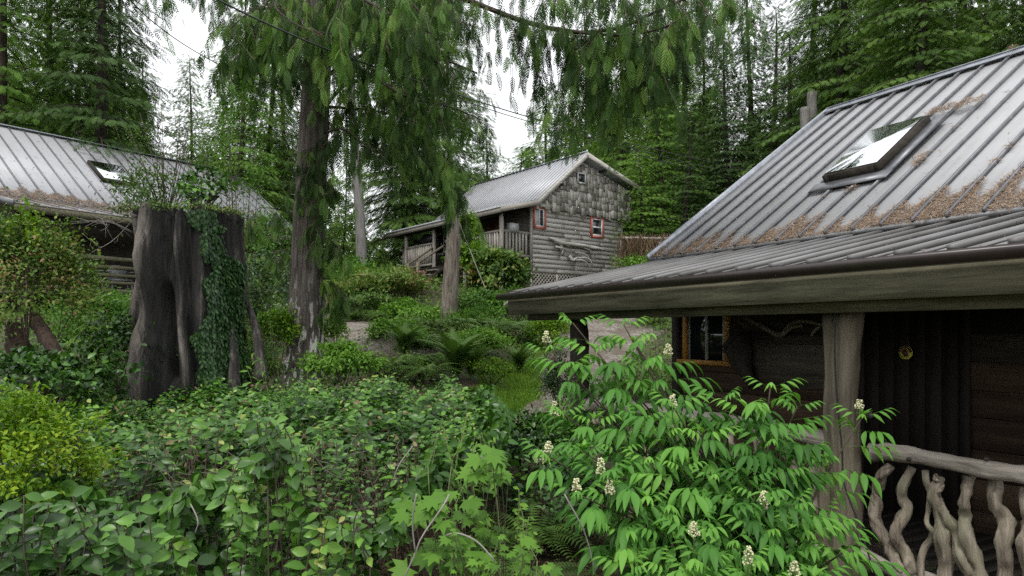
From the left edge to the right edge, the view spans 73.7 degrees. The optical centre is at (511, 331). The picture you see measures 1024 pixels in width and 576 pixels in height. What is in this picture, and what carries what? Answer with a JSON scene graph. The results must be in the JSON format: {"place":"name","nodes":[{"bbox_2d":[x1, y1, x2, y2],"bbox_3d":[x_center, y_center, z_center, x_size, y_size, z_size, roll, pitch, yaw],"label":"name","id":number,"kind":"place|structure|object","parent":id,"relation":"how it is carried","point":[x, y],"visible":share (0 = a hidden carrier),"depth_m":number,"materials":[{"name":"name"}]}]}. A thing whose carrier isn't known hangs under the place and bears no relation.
{"place":"outdoors","nodes":[
{"label":"outdoors","id":0,"kind":"place"},
{"bbox_2d":[265,305,442,357],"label":"path","id":1,"kind":"structure","parent":0,"point":[353,326],"depth_m":12.98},
{"bbox_2d":[0,283,935,575],"bbox_3d":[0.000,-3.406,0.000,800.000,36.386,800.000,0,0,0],"label":"ground","id":2,"kind":"structure","parent":0,"point":[542,557],"depth_m":6.99,"materials":[{"name":"soil"}]},
{"bbox_2d":[4,321,48,410],"bbox_3d":[-5.086,0.372,7.144,0.726,0.962,0.278,0,0,25],"label":"leaning log","id":3,"kind":"object","parent":2,"relation":"on","point":[10,339],"visible":0.33,"depth_m":7.15,"materials":[{"name":"brown wood"}]},
{"bbox_2d":[0,0,105,138],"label":"cedar tree","id":4,"kind":"object","parent":2,"relation":"on","point":[6,64],"visible":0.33,"depth_m":24.17,"materials":[{"name":"green plant"}]},
{"bbox_2d":[28,311,80,408],"bbox_3d":[-4.677,0.275,6.900,0.789,1.004,0.242,0,0,23],"label":"leaning log","id":5,"kind":"object","parent":2,"relation":"on","point":[47,339],"visible":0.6,"depth_m":6.88,"materials":[{"name":"brown wood"}]},
{"bbox_2d":[0,186,126,397],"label":"huckleberry shrub","id":6,"kind":"object","parent":2,"relation":"on","point":[48,251],"visible":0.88,"depth_m":7.19,"materials":[{"name":"green plant"}]},
{"bbox_2d":[5,193,48,345],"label":"huckleberry shrub","id":7,"kind":"object","parent":6,"relation":"attached to","point":[33,227],"visible":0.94,"depth_m":6.98,"materials":[{"name":"green plant"}]},
{"bbox_2d":[0,376,131,559],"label":"spirea bush","id":8,"kind":"object","parent":2,"relation":"on","point":[18,436],"visible":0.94,"depth_m":3.25,"materials":[{"name":"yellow plant"}]},
{"bbox_2d":[0,341,152,420],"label":"dark shrub","id":9,"kind":"object","parent":2,"relation":"on","point":[33,363],"visible":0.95,"depth_m":5.95,"materials":[{"name":"green plant"}]},
{"bbox_2d":[31,286,131,372],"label":"salmonberry bush","id":10,"kind":"object","parent":2,"relation":"on","point":[69,329],"visible":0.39,"depth_m":9.18,"materials":[{"name":"green plant"}]},
{"bbox_2d":[7,0,164,156],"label":"cedar tree","id":11,"kind":"object","parent":2,"relation":"on","point":[57,63],"visible":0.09,"depth_m":27.95,"materials":[{"name":"green plant"}]},
{"bbox_2d":[64,309,128,394],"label":"hemlock sapling","id":12,"kind":"object","parent":2,"relation":"on","point":[95,350],"visible":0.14,"depth_m":8.83,"materials":[{"name":"green plant"}]},
{"bbox_2d":[0,0,202,158],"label":"spruce tree","id":13,"kind":"object","parent":2,"relation":"on","point":[100,121],"visible":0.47,"depth_m":24.45,"materials":[{"name":"green plant"}]},
{"bbox_2d":[0,485,216,575],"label":"salal shrub","id":14,"kind":"object","parent":2,"relation":"on","point":[118,546],"visible":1,"depth_m":2.14,"materials":[{"name":"green plant"}]},
{"bbox_2d":[58,305,177,405],"bbox_3d":[-4.743,0.375,8.258,1.875,1.377,1.127,0,0,0],"label":"salal shrub","id":15,"kind":"object","parent":2,"relation":"on","point":[122,333],"visible":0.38,"depth_m":8.10,"materials":[{"name":"green plant"}]},
{"bbox_2d":[70,0,184,160],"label":"hemlock tree","id":16,"kind":"object","parent":2,"relation":"on","point":[138,97],"visible":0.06,"depth_m":33.27,"materials":[{"name":"green plant"}]},
{"bbox_2d":[0,123,291,304],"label":"cabin","id":17,"kind":"object","parent":2,"relation":"on","point":[55,169],"visible":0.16,"depth_m":19.66,"materials":[{"name":"grey metal"}]},
{"bbox_2d":[0,128,291,231],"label":"roof litter","id":18,"kind":"object","parent":17,"relation":"on","point":[56,198],"visible":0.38,"depth_m":18.48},
{"bbox_2d":[152,54,218,164],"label":"hemlock tree","id":19,"kind":"object","parent":2,"relation":"on","point":[187,118],"visible":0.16,"depth_m":41.85,"materials":[{"name":"green plant"}]},
{"bbox_2d":[123,197,268,416],"bbox_3d":[-3.991,-0.217,8.457,1.511,2.734,1.399,0,0,-39],"label":"charred stump","id":20,"kind":"object","parent":2,"relation":"on","point":[172,272],"visible":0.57,"depth_m":8.06,"materials":[{"name":"grey wood"}]},
{"bbox_2d":[88,156,206,236],"bbox_3d":[-4.454,-1.661,8.358,1.410,1.071,1.042,0,0,0],"label":"huckleberry shrub","id":21,"kind":"object","parent":20,"relation":"on","point":[146,191],"visible":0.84,"depth_m":8.28,"materials":[{"name":"green plant"}]},
{"bbox_2d":[112,80,214,208],"bbox_3d":[-4.362,-2.169,8.555,1.284,1.880,0.971,0,0,0],"label":"bare shrub","id":22,"kind":"object","parent":20,"relation":"on","point":[162,165],"visible":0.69,"depth_m":8.57,"materials":[{"name":"green plant"}]},
{"bbox_2d":[102,195,272,222],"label":"moss tuft","id":23,"kind":"object","parent":20,"relation":"on","point":[216,208],"visible":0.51,"depth_m":8.11,"materials":[{"name":"green plant"}]},
{"bbox_2d":[163,159,241,213],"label":"salal shrub","id":24,"kind":"object","parent":20,"relation":"on","point":[194,181],"visible":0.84,"depth_m":8.29,"materials":[{"name":"green plant"}]},
{"bbox_2d":[186,209,254,413],"bbox_3d":[-3.461,-0.185,8.265,0.401,2.496,0.852,0,0,30],"label":"ivy","id":25,"kind":"object","parent":20,"relation":"attached to","point":[211,337],"visible":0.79,"depth_m":8.13,"materials":[{"name":"green plant"}]},
{"bbox_2d":[184,59,253,170],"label":"hemlock tree","id":26,"kind":"object","parent":2,"relation":"on","point":[212,115],"visible":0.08,"depth_m":33.48,"materials":[{"name":"green plant"}]},
{"bbox_2d":[186,67,286,319],"bbox_3d":[-3.744,-1.344,9.406,1.343,4.490,1.002,0,0,0],"label":"tree","id":27,"kind":"object","parent":2,"relation":"on","point":[228,146],"visible":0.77,"depth_m":9.41,"materials":[{"name":"green plant"}]},
{"bbox_2d":[189,0,293,234],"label":"cedar tree","id":28,"kind":"object","parent":2,"relation":"on","point":[245,151],"visible":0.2,"depth_m":26.99,"materials":[{"name":"green plant"}]},
{"bbox_2d":[0,371,527,575],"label":"salal hedge","id":29,"kind":"object","parent":2,"relation":"on","point":[320,416],"visible":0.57,"depth_m":4.62,"materials":[{"name":"green plant"}]},
{"bbox_2d":[244,252,288,338],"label":"hemlock sapling","id":30,"kind":"object","parent":2,"relation":"on","point":[261,299],"visible":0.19,"depth_m":13.91,"materials":[{"name":"green plant"}]},
{"bbox_2d":[244,204,291,305],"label":"dark shrub","id":31,"kind":"object","parent":2,"relation":"on","point":[255,247],"visible":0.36,"depth_m":17.64,"materials":[{"name":"green plant"}]},
{"bbox_2d":[195,0,345,250],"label":"hemlock tree","id":32,"kind":"object","parent":2,"relation":"on","point":[282,162],"visible":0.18,"depth_m":30.74,"materials":[{"name":"green plant"}]},
{"bbox_2d":[245,335,295,391],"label":"dark shrub","id":33,"kind":"object","parent":2,"relation":"on","point":[268,353],"visible":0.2,"depth_m":8.93,"materials":[{"name":"green plant"}]},
{"bbox_2d":[205,415,348,575],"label":"salal shrub","id":34,"kind":"object","parent":2,"relation":"on","point":[271,462],"visible":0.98,"depth_m":2.73,"materials":[{"name":"green plant"}]},
{"bbox_2d":[256,300,305,385],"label":"salmonberry bush","id":35,"kind":"object","parent":2,"relation":"on","point":[281,324],"visible":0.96,"depth_m":10.48,"materials":[{"name":"green plant"}]},
{"bbox_2d":[244,238,324,348],"bbox_3d":[-4.762,-0.710,13.025,2.380,2.284,2.150,0,0,-20],"label":"dark shrub","id":36,"kind":"object","parent":2,"relation":"on","point":[253,274],"visible":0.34,"depth_m":12.74,"materials":[{"name":"green plant"}]},
{"bbox_2d":[288,336,390,396],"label":"salmonberry bush","id":37,"kind":"object","parent":2,"relation":"on","point":[347,355],"visible":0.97,"depth_m":9.44,"materials":[{"name":"green plant"}]},
{"bbox_2d":[311,501,372,575],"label":"salal shrub","id":38,"kind":"object","parent":2,"relation":"on","point":[321,562],"visible":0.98,"depth_m":2.62,"materials":[{"name":"green plant"}]},
{"bbox_2d":[324,150,372,274],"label":"hemlock tree","id":39,"kind":"object","parent":2,"relation":"on","point":[344,245],"visible":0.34,"depth_m":43.94,"materials":[{"name":"green plant"}]},
{"bbox_2d":[325,288,407,313],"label":"dark shrub","id":40,"kind":"object","parent":2,"relation":"on","point":[366,299],"visible":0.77,"depth_m":18.62,"materials":[{"name":"green plant"}]},
{"bbox_2d":[331,4,417,266],"bbox_3d":[-6.482,-11.804,27.658,5.754,20.612,5.437,-1,1,-5],"label":"tall tree","id":41,"kind":"object","parent":2,"relation":"on","point":[360,238],"visible":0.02,"depth_m":27.86,"materials":[{"name":"grey plant"}]},
{"bbox_2d":[326,262,442,296],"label":"huckleberry shrub","id":42,"kind":"object","parent":2,"relation":"on","point":[403,275],"visible":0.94,"depth_m":20.57,"materials":[{"name":"green plant"}]},
{"bbox_2d":[357,317,435,340],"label":"salmonberry bush","id":43,"kind":"object","parent":2,"relation":"on","point":[377,332],"visible":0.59,"depth_m":12.97,"materials":[{"name":"green plant"}]},
{"bbox_2d":[381,321,427,356],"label":"sword fern","id":44,"kind":"object","parent":2,"relation":"on","point":[398,335],"visible":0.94,"depth_m":11.73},
{"bbox_2d":[375,295,442,320],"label":"salmonberry bush","id":45,"kind":"object","parent":2,"relation":"on","point":[412,307],"visible":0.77,"depth_m":16.30,"materials":[{"name":"green plant"}]},
{"bbox_2d":[324,0,494,271],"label":"cedar tree","id":46,"kind":"object","parent":2,"relation":"on","point":[411,216],"visible":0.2,"depth_m":31.69,"materials":[{"name":"green plant"}]},
{"bbox_2d":[0,275,853,575],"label":"undergrowth","id":47,"kind":"object","parent":2,"relation":"on","point":[442,325],"visible":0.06,"depth_m":12.61,"materials":[{"name":"green plant"}]},
{"bbox_2d":[385,363,474,384],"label":"sword fern","id":48,"kind":"object","parent":2,"relation":"on","point":[425,372],"visible":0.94,"depth_m":10.20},
{"bbox_2d":[440,204,459,320],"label":"dead tree","id":49,"kind":"object","parent":2,"relation":"on","point":[449,298],"visible":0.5,"depth_m":16.36,"materials":[{"name":"grey wood"}]},
{"bbox_2d":[387,8,513,250],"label":"hemlock tree","id":50,"kind":"object","parent":2,"relation":"on","point":[471,148],"visible":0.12,"depth_m":40.20,"materials":[{"name":"green plant"}]},
{"bbox_2d":[417,327,491,379],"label":"sword fern","id":51,"kind":"object","parent":2,"relation":"on","point":[455,351],"visible":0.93,"depth_m":10.51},
{"bbox_2d":[137,0,772,386],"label":"cedar tree","id":52,"kind":"object","parent":2,"relation":"on","point":[334,26],"visible":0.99,"depth_m":9.40,"materials":[{"name":"green plant"}]},
{"bbox_2d":[217,0,749,170],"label":"overhead cable","id":53,"kind":"object","parent":52,"relation":"attached to","point":[249,15],"visible":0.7,"depth_m":8.66,"materials":[{"name":"black rubber"}]},
{"bbox_2d":[418,414,499,575],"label":"young willow","id":54,"kind":"object","parent":2,"relation":"on","point":[459,449],"visible":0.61,"depth_m":3.83,"materials":[{"name":"green plant"}]},
{"bbox_2d":[388,488,537,575],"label":"thimbleberry plant","id":55,"kind":"object","parent":2,"relation":"on","point":[427,508],"visible":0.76,"depth_m":2.85,"materials":[{"name":"green plant"}]},
{"bbox_2d":[441,238,495,302],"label":"rhododendron bush","id":56,"kind":"object","parent":2,"relation":"on","point":[465,256],"visible":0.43,"depth_m":20.25,"materials":[{"name":"dark green leaves"}]},
{"bbox_2d":[424,285,526,318],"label":"dark shrub","id":57,"kind":"object","parent":2,"relation":"on","point":[491,300],"visible":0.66,"depth_m":16.66,"materials":[{"name":"green plant"}]},
{"bbox_2d":[433,325,517,351],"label":"salmonberry bush","id":58,"kind":"object","parent":2,"relation":"on","point":[500,339],"visible":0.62,"depth_m":12.39,"materials":[{"name":"green plant"}]},
{"bbox_2d":[441,302,511,331],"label":"salmonberry bush","id":59,"kind":"object","parent":2,"relation":"on","point":[475,314],"visible":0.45,"depth_m":15.85,"materials":[{"name":"green plant"}]},
{"bbox_2d":[455,444,513,575],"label":"thimbleberry plant","id":60,"kind":"object","parent":2,"relation":"on","point":[495,459],"visible":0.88,"depth_m":2.88,"materials":[{"name":"green plant"}]},
{"bbox_2d":[463,355,521,384],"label":"huckleberry shrub","id":61,"kind":"object","parent":2,"relation":"on","point":[493,361],"visible":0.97,"depth_m":10.67,"materials":[{"name":"green plant"}]},
{"bbox_2d":[436,528,563,575],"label":"vine maple","id":62,"kind":"object","parent":2,"relation":"on","point":[527,570],"visible":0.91,"depth_m":2.70,"materials":[{"name":"green plant"}]},
{"bbox_2d":[459,244,541,297],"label":"rhododendron bush","id":63,"kind":"object","parent":2,"relation":"on","point":[505,262],"visible":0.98,"depth_m":19.67,"materials":[{"name":"green plant"}]},
{"bbox_2d":[468,485,539,575],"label":"leafy weed","id":64,"kind":"object","parent":2,"relation":"on","point":[528,557],"visible":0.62,"depth_m":2.91,"materials":[{"name":"green plant"}]},
{"bbox_2d":[385,151,642,292],"bbox_3d":[-0.519,-3.760,27.712,8.022,5.720,8.210,0,0,-38],"label":"cabin","id":65,"kind":"object","parent":2,"relation":"on","point":[541,204],"visible":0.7,"depth_m":25.51,"materials":[{"name":"grey wood"}]},
{"bbox_2d":[549,237,606,269],"bbox_3d":[2.514,-2.830,25.222,2.960,1.079,0.250,0,0,-38],"label":"driftwood wall decoration","id":66,"kind":"object","parent":65,"relation":"attached to","point":[563,243],"visible":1,"depth_m":25.13},
{"bbox_2d":[466,341,564,417],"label":"grass","id":67,"kind":"structure","parent":2,"relation":"on","point":[518,392],"depth_m":11.13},
{"bbox_2d":[8,12,1023,272],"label":"distant wood","id":68,"kind":"object","parent":2,"relation":"on","point":[372,252],"depth_m":60.20,"materials":[{"name":"green plant"}]},
{"bbox_2d":[425,400,612,497],"bbox_3d":[0.079,1.084,5.998,1.777,0.945,1.344,0,0,0],"label":"bramble","id":69,"kind":"object","parent":2,"relation":"on","point":[530,426],"visible":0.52,"depth_m":5.87,"materials":[{"name":"green plant"}]},
{"bbox_2d":[456,555,597,575],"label":"sword fern","id":70,"kind":"object","parent":2,"relation":"on","point":[573,569],"visible":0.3,"depth_m":3.78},
{"bbox_2d":[448,498,614,565],"bbox_3d":[0.151,1.367,4.602,1.136,0.313,1.180,0,0,-27],"label":"sword fern","id":71,"kind":"object","parent":2,"relation":"on","point":[553,532],"visible":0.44,"depth_m":4.55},
{"bbox_2d":[511,82,572,169],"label":"cedar tree","id":72,"kind":"object","parent":2,"relation":"on","point":[545,151],"visible":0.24,"depth_m":37.81,"materials":[{"name":"green plant"}]},
{"bbox_2d":[517,319,569,351],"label":"salmonberry bush","id":73,"kind":"object","parent":2,"relation":"on","point":[554,325],"visible":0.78,"depth_m":14.79,"materials":[{"name":"green plant"}]},
{"bbox_2d":[478,447,618,544],"bbox_3d":[0.315,1.218,4.908,1.123,0.815,0.958,0,0,0],"label":"dark shrub","id":74,"kind":"object","parent":2,"relation":"on","point":[554,504],"visible":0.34,"depth_m":4.81,"materials":[{"name":"green plant"}]},
{"bbox_2d":[537,345,570,409],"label":"boxwood shrub","id":75,"kind":"object","parent":2,"relation":"on","point":[552,378],"visible":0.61,"depth_m":8.74,"materials":[{"name":"green plant"}]},
{"bbox_2d":[515,404,627,466],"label":"bramble","id":76,"kind":"object","parent":2,"relation":"on","point":[590,424],"visible":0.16,"depth_m":6.80,"materials":[{"name":"green plant"}]},
{"bbox_2d":[547,1,624,175],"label":"hemlock tree","id":77,"kind":"object","parent":2,"relation":"on","point":[577,28],"visible":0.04,"depth_m":42.14,"materials":[{"name":"green plant"}]},
{"bbox_2d":[580,30,669,236],"bbox_3d":[5.723,-8.693,34.465,6.558,13.579,6.953,0,-1,-28],"label":"cedar tree","id":78,"kind":"object","parent":2,"relation":"on","point":[621,160],"visible":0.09,"depth_m":34.05,"materials":[{"name":"green plant"}]},
{"bbox_2d":[599,362,671,395],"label":"huckleberry shrub","id":79,"kind":"object","parent":2,"relation":"on","point":[669,379],"visible":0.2,"depth_m":11.76,"materials":[{"name":"green plant"}]},
{"bbox_2d":[610,232,669,268],"bbox_3d":[5.678,-2.139,24.263,4.429,2.730,0.723,0,0,-7],"label":"brush fence","id":80,"kind":"object","parent":2,"relation":"on","point":[641,247],"visible":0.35,"depth_m":24.05,"materials":[{"name":"brown wood"}]},
{"bbox_2d":[605,150,679,264],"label":"hemlock tree","id":81,"kind":"object","parent":2,"relation":"on","point":[641,209],"visible":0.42,"depth_m":26.88,"materials":[{"name":"green plant"}]},
{"bbox_2d":[614,25,718,243],"bbox_3d":[6.891,-7.822,30.641,6.598,12.535,6.223,-1,-1,5],"label":"cedar tree","id":82,"kind":"object","parent":2,"relation":"on","point":[658,142],"visible":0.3,"depth_m":30.83,"materials":[{"name":"green plant"}]},
{"bbox_2d":[636,106,724,250],"bbox_3d":[6.649,-4.999,27.026,4.171,7.732,4.534,0,0,-36],"label":"spruce tree","id":83,"kind":"object","parent":2,"relation":"on","point":[685,203],"visible":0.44,"depth_m":26.85,"materials":[{"name":"green plant"}]},
{"bbox_2d":[632,0,728,234],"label":"cedar tree","id":84,"kind":"object","parent":2,"relation":"on","point":[678,120],"visible":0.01,"depth_m":37.05,"materials":[{"name":"green plant"}]},
{"bbox_2d":[645,0,755,234],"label":"hemlock tree","id":85,"kind":"object","parent":2,"relation":"on","point":[694,91],"visible":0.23,"depth_m":32.85,"materials":[{"name":"green plant"}]},
{"bbox_2d":[518,312,909,575],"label":"elderberry shrub","id":86,"kind":"object","parent":2,"relation":"on","point":[720,531],"visible":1,"depth_m":3.65,"materials":[{"name":"green plant"}]},
{"bbox_2d":[683,30,766,216],"bbox_3d":[9.315,-7.387,30.010,4.399,11.834,4.908,0,0,-14],"label":"spruce tree","id":87,"kind":"object","parent":2,"relation":"on","point":[726,140],"visible":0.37,"depth_m":29.89,"materials":[{"name":"green plant"}]},
{"bbox_2d":[706,0,794,194],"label":"spruce tree","id":88,"kind":"object","parent":2,"relation":"on","point":[750,79],"visible":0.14,"depth_m":35.83,"materials":[{"name":"green plant"}]},
{"bbox_2d":[495,45,1023,575],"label":"cabin","id":89,"kind":"object","parent":2,"relation":"on","point":[947,305],"visible":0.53,"depth_m":6.27,"materials":[{"name":"metal"}]},
{"bbox_2d":[676,316,730,365],"bbox_3d":[2.474,0.050,8.767,0.090,0.760,0.940,0,0,-30],"label":"window","id":90,"kind":"structure","parent":89,"relation":"in","point":[704,337],"depth_m":8.75,"materials":[{"name":"paint"}]},
{"bbox_2d":[722,325,755,387],"bbox_3d":[2.715,0.296,8.116,0.291,0.745,0.428,0,0,-30],"label":"burl carving","id":91,"kind":"object","parent":89,"relation":"attached to","point":[737,350],"visible":0.98,"depth_m":8.02},
{"bbox_2d":[745,317,821,337],"bbox_3d":[3.049,-0.047,7.695,0.081,0.244,1.076,0,0,-30],"label":"driftwood","id":92,"kind":"object","parent":89,"relation":"attached to","point":[791,325],"visible":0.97,"depth_m":7.62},
{"bbox_2d":[751,343,824,389],"bbox_3d":[3.099,0.387,7.667,0.037,0.495,1.011,0,0,-30],"label":"live edge plank","id":93,"kind":"object","parent":89,"relation":"attached to","point":[777,364],"visible":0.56,"depth_m":7.62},
{"bbox_2d":[649,43,1023,258],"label":"roof litter","id":94,"kind":"object","parent":89,"relation":"on","point":[961,208],"visible":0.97,"depth_m":6.67,"materials":[{"name":"plant"}]},
{"bbox_2d":[834,313,876,575],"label":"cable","id":95,"kind":"object","parent":89,"relation":"attached to","point":[840,429],"visible":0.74,"depth_m":4.92,"materials":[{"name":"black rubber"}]},
{"bbox_2d":[865,310,959,521],"bbox_3d":[3.767,0.670,6.484,0.120,2.180,0.882,0,0,-30],"label":"door","id":96,"kind":"structure","parent":89,"relation":"in","point":[924,387],"depth_m":6.43,"materials":[{"name":"brown wood"}]},
{"bbox_2d":[731,7,802,179],"bbox_3d":[11.908,-8.452,32.017,4.806,13.623,5.226,0,0,-42],"label":"spruce tree","id":97,"kind":"object","parent":2,"relation":"on","point":[772,68],"visible":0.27,"depth_m":31.91,"materials":[{"name":"green plant"}]},
{"bbox_2d":[744,30,816,169],"bbox_3d":[10.747,-6.639,26.843,5.047,11.042,4.648,0,0,-1],"label":"spruce tree","id":98,"kind":"object","parent":2,"relation":"on","point":[788,84],"visible":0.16,"depth_m":27.18,"materials":[{"name":"green plant"}]},
{"bbox_2d":[753,0,852,146],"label":"spruce tree","id":99,"kind":"object","parent":2,"relation":"on","point":[811,51],"visible":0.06,"depth_m":37.06,"materials":[{"name":"green plant"}]},
{"bbox_2d":[736,0,913,176],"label":"cedar tree","id":100,"kind":"object","parent":2,"relation":"on","point":[843,17],"visible":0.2,"depth_m":24.86,"materials":[{"name":"green plant"}]},
{"bbox_2d":[793,0,978,117],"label":"cedar tree","id":101,"kind":"object","parent":2,"relation":"on","point":[880,37],"visible":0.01,"depth_m":28.91,"materials":[{"name":"green plant"}]},
{"bbox_2d":[823,0,994,104],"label":"cedar tree","id":102,"kind":"object","parent":2,"relation":"on","point":[921,51],"visible":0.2,"depth_m":21.09,"materials":[{"name":"green plant"}]},
{"bbox_2d":[850,0,1021,73],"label":"cedar tree","id":103,"kind":"object","parent":2,"relation":"on","point":[956,27],"visible":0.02,"depth_m":31.68,"materials":[{"name":"green plant"}]},
{"bbox_2d":[929,0,1022,67],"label":"hemlock tree","id":104,"kind":"object","parent":2,"relation":"on","point":[984,13],"visible":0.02,"depth_m":24.91,"materials":[{"name":"green plant"}]},
{"bbox_2d":[950,0,1023,65],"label":"cedar tree","id":105,"kind":"object","parent":2,"relation":"on","point":[1018,24],"visible":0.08,"depth_m":20.61,"materials":[{"name":"green plant"}]},
{"bbox_2d":[295,493,660,575],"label":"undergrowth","id":106,"kind":"object","parent":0,"point":[592,536],"visible":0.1,"depth_m":4.66,"materials":[{"name":"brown plant"}]},
{"bbox_2d":[7,0,1023,257],"label":"sky","id":107,"kind":"structure","parent":0,"point":[511,132],"materials":[{"name":"white"}]},
{"bbox_2d":[516,317,671,429],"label":"path","id":108,"kind":"structure","parent":0,"point":[597,328],"depth_m":16.58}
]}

